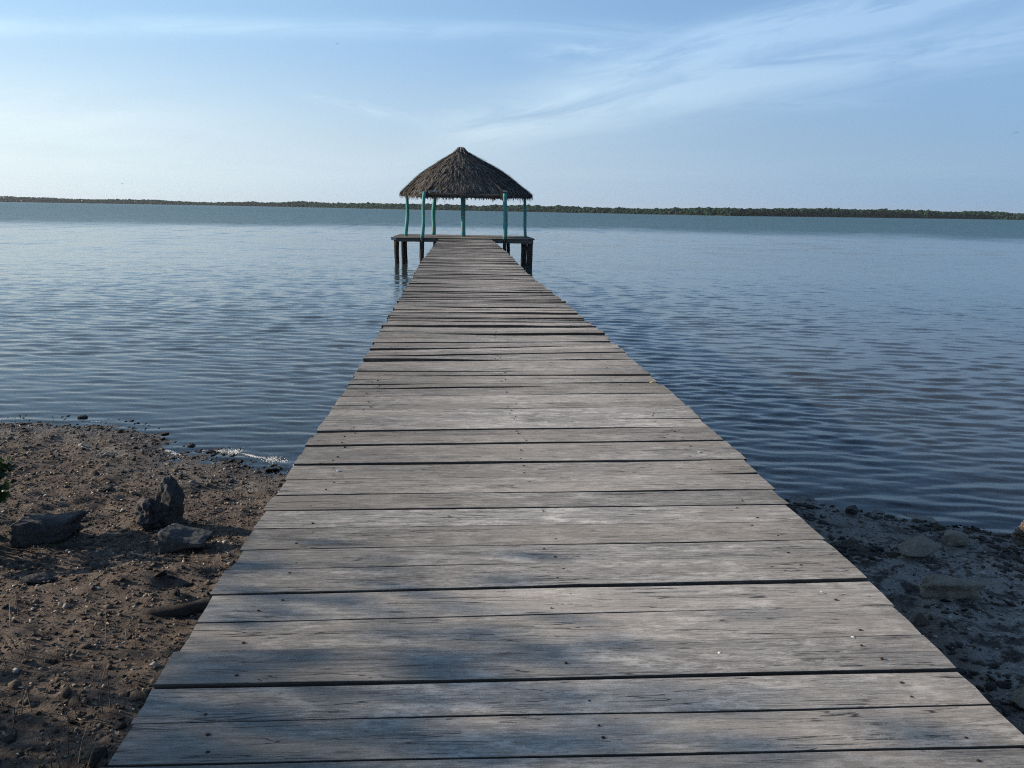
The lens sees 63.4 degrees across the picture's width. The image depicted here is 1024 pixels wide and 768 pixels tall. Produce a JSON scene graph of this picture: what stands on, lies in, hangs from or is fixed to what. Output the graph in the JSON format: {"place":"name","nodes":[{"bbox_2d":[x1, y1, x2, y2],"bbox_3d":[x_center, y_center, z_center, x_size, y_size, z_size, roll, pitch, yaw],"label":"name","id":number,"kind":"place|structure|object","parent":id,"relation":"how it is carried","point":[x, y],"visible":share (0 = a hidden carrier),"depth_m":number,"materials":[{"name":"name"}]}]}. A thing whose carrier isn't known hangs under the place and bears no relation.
{"place":"outdoors","nodes":[
{"label":"outdoors","id":0,"kind":"place"},
{"bbox_2d":[0,299,1023,767],"bbox_3d":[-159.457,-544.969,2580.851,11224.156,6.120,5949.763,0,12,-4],"label":"shore ground","id":1,"kind":"structure","parent":0,"point":[934,465],"depth_m":10.65,"materials":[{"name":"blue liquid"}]},
{"bbox_2d":[0,455,16,502],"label":"shore shrub","id":2,"kind":"object","parent":1,"relation":"on","point":[4,494],"visible":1,"depth_m":6.37,"materials":[{"name":"green plant"}]},
{"bbox_2d":[19,572,55,583],"bbox_3d":[-3.221,1.325,5.638,0.235,0.097,0.143,0,12,-4],"label":"shore rock","id":3,"kind":"object","parent":1,"relation":"on","point":[36,578],"visible":0.93,"depth_m":5.58,"materials":[{"name":"stone"}]},
{"bbox_2d":[9,510,86,546],"bbox_3d":[-3.615,1.121,6.465,0.491,0.210,0.306,0,12,-4],"label":"shore rock","id":4,"kind":"object","parent":1,"relation":"on","point":[32,529],"visible":1,"depth_m":6.34,"materials":[{"name":"stone"}]},
{"bbox_2d":[0,587,136,767],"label":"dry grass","id":5,"kind":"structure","parent":1,"relation":"on","point":[58,695],"depth_m":4.02,"materials":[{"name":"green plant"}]},
{"bbox_2d":[77,415,87,418],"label":"shallow stone","id":6,"kind":"object","parent":1,"relation":"on","point":[82,416],"visible":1,"depth_m":10.97,"materials":[{"name":"stone"}]},
{"bbox_2d":[0,451,255,767],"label":"leaf litter","id":7,"kind":"object","parent":1,"relation":"on","point":[54,702],"visible":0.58,"depth_m":5.58,"materials":[{"name":"brown plant"}]},
{"bbox_2d":[134,475,184,530],"bbox_3d":[-2.885,0.984,6.791,0.407,0.466,0.270,0,12,-4],"label":"shore rock","id":8,"kind":"object","parent":1,"relation":"on","point":[166,506],"visible":0.96,"depth_m":6.74,"materials":[{"name":"stone"}]},
{"bbox_2d":[141,597,209,617],"bbox_3d":[-2.036,1.435,5.273,0.593,0.121,0.113,-3,13,-20],"label":"driftwood","id":9,"kind":"object","parent":1,"relation":"on","point":[190,608],"visible":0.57,"depth_m":5.21,"materials":[{"name":"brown wood"}]},
{"bbox_2d":[158,523,212,553],"bbox_3d":[-2.486,1.177,6.325,0.360,0.185,0.244,1,12,2],"label":"shore rock","id":10,"kind":"object","parent":1,"relation":"on","point":[173,537],"visible":1,"depth_m":6.24,"materials":[{"name":"grey stone"}]},
{"bbox_2d":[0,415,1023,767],"bbox_3d":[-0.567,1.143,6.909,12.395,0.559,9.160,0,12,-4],"label":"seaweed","id":11,"kind":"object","parent":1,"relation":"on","point":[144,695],"visible":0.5,"depth_m":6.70,"materials":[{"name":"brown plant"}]},
{"bbox_2d":[108,239,1023,767],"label":"wooden pier","id":12,"kind":"structure","parent":1,"relation":"on","point":[532,523],"depth_m":3.24,"materials":[{"name":"grey wood"}]},
{"bbox_2d":[845,505,859,513],"bbox_3d":[3.234,1.197,7.890,0.156,0.082,0.120,0,12,-4],"label":"shallow stone","id":13,"kind":"object","parent":1,"relation":"on","point":[851,509],"visible":1,"depth_m":7.86,"materials":[{"name":"stone"}]},
{"bbox_2d":[898,536,941,557],"bbox_3d":[3.232,1.316,6.649,0.434,0.162,0.203,-5,13,-25],"label":"shore rock","id":14,"kind":"object","parent":1,"relation":"on","point":[921,546],"visible":1,"depth_m":6.60,"materials":[{"name":"beige stone"}]},
{"bbox_2d":[919,574,984,599],"bbox_3d":[3.085,1.428,5.823,0.424,0.134,0.180,3,12,8],"label":"shore rock","id":15,"kind":"object","parent":1,"relation":"on","point":[936,586],"visible":1,"depth_m":5.76,"materials":[{"name":"beige stone"}]},
{"bbox_2d":[941,530,968,546],"bbox_3d":[3.775,1.328,7.051,0.196,0.136,0.238,9,14,33],"label":"shore rock","id":16,"kind":"object","parent":1,"relation":"on","point":[954,538],"visible":1,"depth_m":7.00,"materials":[{"name":"beige stone"}]},
{"bbox_2d":[1011,687,1023,708],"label":"shore rock","id":17,"kind":"object","parent":1,"relation":"on","point":[1018,696],"visible":0.99,"depth_m":4.31,"materials":[{"name":"beige stone"}]},
{"bbox_2d":[1011,520,1023,539],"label":"shore rock","id":18,"kind":"object","parent":1,"relation":"on","point":[1018,533],"visible":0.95,"depth_m":7.29,"materials":[{"name":"beige stone"}]},
{"bbox_2d":[0,202,1023,445],"bbox_3d":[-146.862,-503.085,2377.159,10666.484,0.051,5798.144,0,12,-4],"label":"sea water","id":19,"kind":"structure","parent":0,"point":[924,276],"depth_m":41.03,"materials":[{"name":"blue liquid"}]},
{"bbox_2d":[187,443,195,446],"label":"shallow stone","id":20,"kind":"object","parent":19,"relation":"in","point":[191,445],"visible":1,"depth_m":9.75,"materials":[{"name":"stone"}]},
{"bbox_2d":[391,147,534,266],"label":"thatched gazebo","id":21,"kind":"object","parent":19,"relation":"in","point":[463,174],"visible":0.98,"depth_m":40.77,"materials":[{"name":"brown wood"}]},
{"bbox_2d":[0,419,1012,532],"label":"sea foam","id":22,"kind":"object","parent":19,"relation":"on","point":[270,459],"visible":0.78,"depth_m":9.40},
{"bbox_2d":[0,0,1023,213],"label":"sky","id":23,"kind":"structure","parent":0,"point":[915,105],"materials":[{"name":"blue"}]},
{"bbox_2d":[0,196,1023,219],"bbox_3d":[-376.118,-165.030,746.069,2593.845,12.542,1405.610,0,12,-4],"label":"mangrove forest","id":24,"kind":"object","parent":0,"point":[830,212],"visible":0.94,"depth_m":751.18,"materials":[{"name":"green plant"}]}
]}

